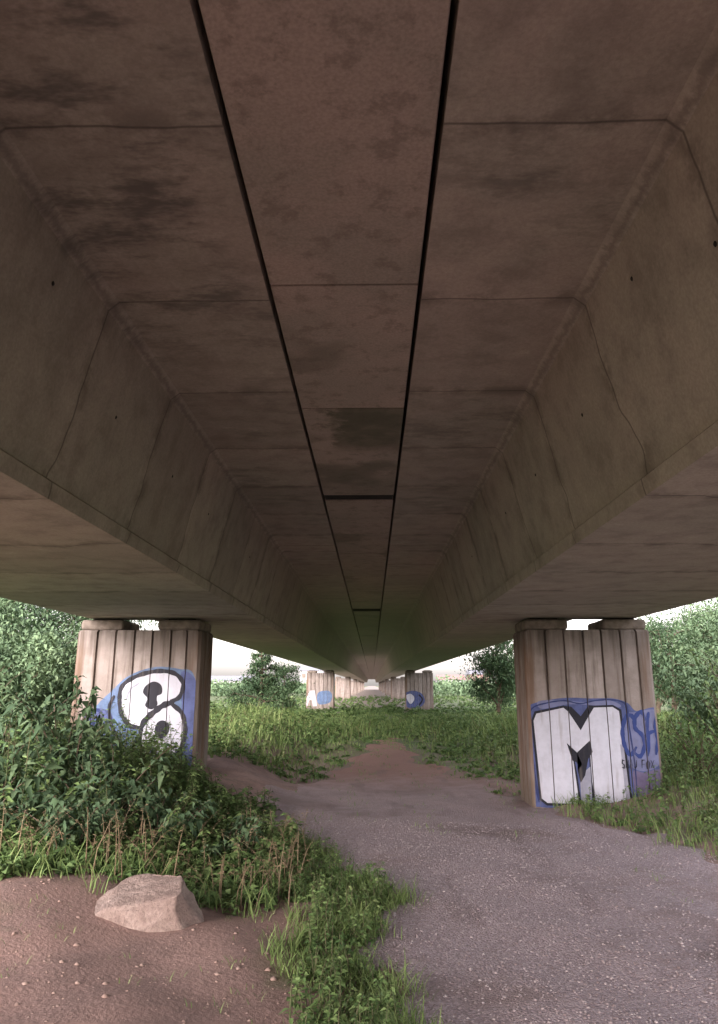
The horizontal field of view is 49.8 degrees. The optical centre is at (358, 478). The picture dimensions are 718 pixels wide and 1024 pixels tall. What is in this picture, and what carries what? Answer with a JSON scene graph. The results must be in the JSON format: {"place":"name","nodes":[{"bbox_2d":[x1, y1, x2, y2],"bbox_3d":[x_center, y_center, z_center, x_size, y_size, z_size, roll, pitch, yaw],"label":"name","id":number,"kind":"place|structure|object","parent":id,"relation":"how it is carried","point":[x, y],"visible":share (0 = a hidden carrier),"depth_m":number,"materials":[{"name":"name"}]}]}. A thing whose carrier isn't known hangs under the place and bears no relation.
{"place":"outdoors","nodes":[
{"label":"outdoors","id":0,"kind":"place"},
{"bbox_2d":[0,686,717,1023],"bbox_3d":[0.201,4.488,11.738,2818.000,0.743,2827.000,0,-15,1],"label":"ground","id":1,"kind":"structure","parent":0,"point":[45,939],"depth_m":4.65,"materials":[{"name":"soil"}]},
{"bbox_2d":[0,660,35,734],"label":"shrub","id":2,"kind":"object","parent":1,"relation":"on","point":[18,677],"visible":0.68,"depth_m":9.94,"materials":[{"name":"green plant"}]},
{"bbox_2d":[0,598,57,654],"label":"tree","id":3,"kind":"object","parent":1,"relation":"on","point":[3,606],"visible":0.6,"depth_m":16.83,"materials":[{"name":"green plant"}]},
{"bbox_2d":[0,739,63,835],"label":"shrub","id":4,"kind":"object","parent":1,"relation":"on","point":[26,781],"visible":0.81,"depth_m":6.80,"materials":[{"name":"green plant"}]},
{"bbox_2d":[1,604,66,632],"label":"tree","id":5,"kind":"object","parent":1,"relation":"on","point":[34,615],"visible":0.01,"depth_m":27.06,"materials":[{"name":"green plant"}]},
{"bbox_2d":[0,627,73,734],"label":"tree","id":6,"kind":"object","parent":1,"relation":"on","point":[22,656],"visible":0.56,"depth_m":15.05,"materials":[{"name":"green plant"}]},
{"bbox_2d":[0,607,81,657],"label":"tree","id":7,"kind":"object","parent":1,"relation":"on","point":[53,625],"visible":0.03,"depth_m":29.75,"materials":[{"name":"green plant"}]},
{"bbox_2d":[0,682,83,770],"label":"shrub","id":8,"kind":"object","parent":1,"relation":"on","point":[24,699],"visible":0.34,"depth_m":8.73,"materials":[{"name":"green plant"}]},
{"bbox_2d":[0,597,88,650],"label":"tree","id":9,"kind":"object","parent":1,"relation":"on","point":[37,613],"visible":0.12,"depth_m":21.14,"materials":[{"name":"green plant"}]},
{"bbox_2d":[0,608,92,723],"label":"tree","id":10,"kind":"object","parent":1,"relation":"on","point":[68,656],"visible":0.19,"depth_m":18.10,"materials":[{"name":"green plant"}]},
{"bbox_2d":[0,675,118,797],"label":"shrub","id":11,"kind":"object","parent":1,"relation":"on","point":[83,734],"visible":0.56,"depth_m":7.82,"materials":[{"name":"green plant"}]},
{"bbox_2d":[8,790,137,852],"bbox_3d":[-2.498,2.908,6.533,1.048,0.592,0.944,0,-15,1],"label":"shrub","id":12,"kind":"object","parent":1,"relation":"on","point":[93,820],"visible":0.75,"depth_m":6.44,"materials":[{"name":"green plant"}]},
{"bbox_2d":[1,602,157,685],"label":"tree","id":13,"kind":"object","parent":1,"relation":"on","point":[65,618],"visible":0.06,"depth_m":23.16,"materials":[{"name":"green plant"}]},
{"bbox_2d":[32,736,182,823],"bbox_3d":[-2.429,2.959,7.378,1.293,0.938,1.246,-7,-17,26],"label":"shrub","id":14,"kind":"object","parent":1,"relation":"on","point":[114,780],"visible":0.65,"depth_m":7.29,"materials":[{"name":"green plant"}]},
{"bbox_2d":[70,619,212,770],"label":"bridge pier","id":15,"kind":"structure","parent":1,"relation":"on","point":[162,674],"depth_m":11.06,"materials":[{"name":"concrete"}]},
{"bbox_2d":[94,873,203,931],"bbox_3d":[-1.422,2.926,5.233,0.764,0.441,0.520,1,-14,12],"label":"boulder","id":16,"kind":"object","parent":1,"relation":"on","point":[145,902],"visible":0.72,"depth_m":5.08,"materials":[{"name":"stone"}]},
{"bbox_2d":[121,782,217,851],"bbox_3d":[-1.772,3.204,7.168,0.928,0.723,0.935,-8,-17,28],"label":"shrub","id":17,"kind":"object","parent":1,"relation":"on","point":[160,810],"visible":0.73,"depth_m":7.08,"materials":[{"name":"green plant"}]},
{"bbox_2d":[0,870,362,1023],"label":"soil crumbs","id":18,"kind":"object","parent":1,"relation":"on","point":[269,969],"visible":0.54,"depth_m":4.36,"materials":[{"name":"brown soil"}]},
{"bbox_2d":[211,676,250,690],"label":"building","id":19,"kind":"structure","parent":1,"relation":"on","point":[234,678],"depth_m":186.07,"materials":[{"name":"stone"}]},
{"bbox_2d":[199,815,265,861],"bbox_3d":[-1.243,3.363,7.074,0.547,0.480,0.823,-13,-20,40],"label":"shrub","id":20,"kind":"object","parent":1,"relation":"on","point":[218,848],"visible":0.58,"depth_m":7.15,"materials":[{"name":"green plant"}]},
{"bbox_2d":[214,651,311,711],"bbox_3d":[-4.300,9.418,37.118,4.565,4.120,4.117,-11,-18,35],"label":"tree","id":21,"kind":"object","parent":1,"relation":"on","point":[260,690],"visible":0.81,"depth_m":36.60,"materials":[{"name":"green plant"}]},
{"bbox_2d":[256,660,303,708],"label":"tree","id":22,"kind":"object","parent":1,"relation":"on","point":[289,669],"visible":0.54,"depth_m":44.40,"materials":[{"name":"green plant"}]},
{"bbox_2d":[299,666,323,683],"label":"building","id":23,"kind":"structure","parent":1,"relation":"on","point":[305,669],"depth_m":199.12,"materials":[{"name":"stone"}]},
{"bbox_2d":[306,670,334,709],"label":"bridge pier","id":24,"kind":"structure","parent":1,"relation":"on","point":[320,687],"depth_m":50.26,"materials":[{"name":"concrete"}]},
{"bbox_2d":[0,708,680,910],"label":"dry stalks","id":25,"kind":"object","parent":1,"relation":"on","point":[285,865],"visible":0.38,"depth_m":6.28,"materials":[{"name":"green plant"}]},
{"bbox_2d":[335,677,350,698],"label":"bridge pier","id":26,"kind":"structure","parent":1,"relation":"on","point":[343,688],"depth_m":89.57,"materials":[{"name":"concrete"}]},
{"bbox_2d":[351,679,356,694],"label":"bridge pier","id":27,"kind":"structure","parent":1,"relation":"on","point":[353,686],"depth_m":128.88,"materials":[{"name":"concrete"}]},
{"bbox_2d":[0,687,717,1023],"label":"weeds","id":28,"kind":"object","parent":1,"relation":"on","point":[188,780],"visible":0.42,"depth_m":7.43,"materials":[{"name":"green plant"}]},
{"bbox_2d":[0,702,717,1023],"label":"grass","id":29,"kind":"structure","parent":1,"relation":"on","point":[278,946],"depth_m":7.40,"materials":[{"name":"green plant"}]},
{"bbox_2d":[357,681,360,692],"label":"bridge pier","id":30,"kind":"structure","parent":1,"relation":"on","point":[358,686],"depth_m":168.18,"materials":[{"name":"concrete"}]},
{"bbox_2d":[33,610,686,696],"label":"distant wood","id":31,"kind":"object","parent":1,"relation":"on","point":[444,687],"visible":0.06,"depth_m":113.35,"materials":[{"name":"green plant"}]},
{"bbox_2d":[382,681,384,692],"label":"bridge pier","id":32,"kind":"structure","parent":1,"relation":"on","point":[383,686],"depth_m":168.11,"materials":[{"name":"concrete"}]},
{"bbox_2d":[385,679,390,694],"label":"bridge pier","id":33,"kind":"structure","parent":1,"relation":"on","point":[387,686],"depth_m":128.77,"materials":[{"name":"concrete"}]},
{"bbox_2d":[390,677,404,698],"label":"bridge pier","id":34,"kind":"structure","parent":1,"relation":"on","point":[397,688],"depth_m":89.47,"materials":[{"name":"concrete"}]},
{"bbox_2d":[405,670,433,709],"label":"bridge pier","id":35,"kind":"structure","parent":1,"relation":"on","point":[419,689],"depth_m":50.16,"materials":[{"name":"concrete"}]},
{"bbox_2d":[436,675,465,691],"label":"building","id":36,"kind":"structure","parent":1,"relation":"on","point":[453,678],"depth_m":185.47,"materials":[{"name":"beige brick"}]},
{"bbox_2d":[465,670,488,679],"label":"building","id":37,"kind":"structure","parent":1,"relation":"on","point":[467,671],"depth_m":194.41,"materials":[{"name":"white brick"}]},
{"bbox_2d":[451,639,515,712],"bbox_3d":[6.575,8.464,34.959,4.632,4.788,4.807,-9,-18,32],"label":"tree","id":38,"kind":"object","parent":1,"relation":"on","point":[504,682],"visible":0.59,"depth_m":34.54,"materials":[{"name":"green plant"}]},
{"bbox_2d":[454,644,515,711],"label":"tree","id":39,"kind":"object","parent":1,"relation":"on","point":[478,698],"visible":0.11,"depth_m":44.18,"materials":[{"name":"green plant"}]},
{"bbox_2d":[513,618,662,808],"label":"bridge pier","id":40,"kind":"structure","parent":1,"relation":"on","point":[586,710],"depth_m":10.83,"materials":[{"name":"concrete"}]},
{"bbox_2d":[0,0,717,681],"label":"viaduct","id":41,"kind":"object","parent":40,"relation":"on","point":[364,340],"visible":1,"depth_m":4.00,"materials":[{"name":"concrete"}]},
{"bbox_2d":[641,607,704,712],"bbox_3d":[14.890,8.685,36.772,6.736,5.325,5.880,0,-15,1],"label":"tree","id":42,"kind":"object","parent":1,"relation":"on","point":[659,706],"visible":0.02,"depth_m":36.31,"materials":[{"name":"green plant"}]},
{"bbox_2d":[635,604,717,709],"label":"tree","id":43,"kind":"object","parent":1,"relation":"on","point":[655,632],"visible":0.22,"depth_m":26.77,"materials":[{"name":"green plant"}]},
{"bbox_2d":[645,601,717,681],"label":"tree","id":44,"kind":"object","parent":1,"relation":"on","point":[679,609],"visible":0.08,"depth_m":37.89,"materials":[{"name":"green plant"}]},
{"bbox_2d":[649,600,717,712],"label":"tree","id":45,"kind":"object","parent":1,"relation":"on","point":[705,630],"visible":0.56,"depth_m":19.12,"materials":[{"name":"green plant"}]},
{"bbox_2d":[654,637,717,742],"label":"tree","id":46,"kind":"object","parent":1,"relation":"on","point":[700,707],"visible":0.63,"depth_m":15.73,"materials":[{"name":"green plant"}]},
{"bbox_2d":[654,598,717,665],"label":"tree","id":47,"kind":"object","parent":1,"relation":"on","point":[700,609],"visible":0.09,"depth_m":31.39,"materials":[{"name":"green plant"}]},
{"bbox_2d":[657,704,717,782],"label":"shrub","id":48,"kind":"object","parent":1,"relation":"on","point":[689,749],"visible":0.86,"depth_m":10.86,"materials":[{"name":"green plant"}]},
{"bbox_2d":[660,597,717,689],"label":"tree","id":49,"kind":"object","parent":1,"relation":"on","point":[705,604],"visible":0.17,"depth_m":23.39,"materials":[{"name":"green plant"}]},
{"bbox_2d":[670,680,717,758],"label":"shrub","id":50,"kind":"object","parent":1,"relation":"on","point":[712,710],"visible":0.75,"depth_m":11.69,"materials":[{"name":"green plant"}]},
{"bbox_2d":[687,649,717,701],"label":"shrub","id":51,"kind":"object","parent":1,"relation":"on","point":[715,679],"visible":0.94,"depth_m":14.09,"materials":[{"name":"green plant"}]},
{"bbox_2d":[5,598,716,685],"label":"sky","id":52,"kind":"structure","parent":0,"point":[228,659],"materials":[{"name":"white"}]},
{"bbox_2d":[256,738,717,1023],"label":"path","id":53,"kind":"structure","parent":0,"point":[463,801],"depth_m":5.91,"materials":[{"name":"grey gravel"}]}
]}

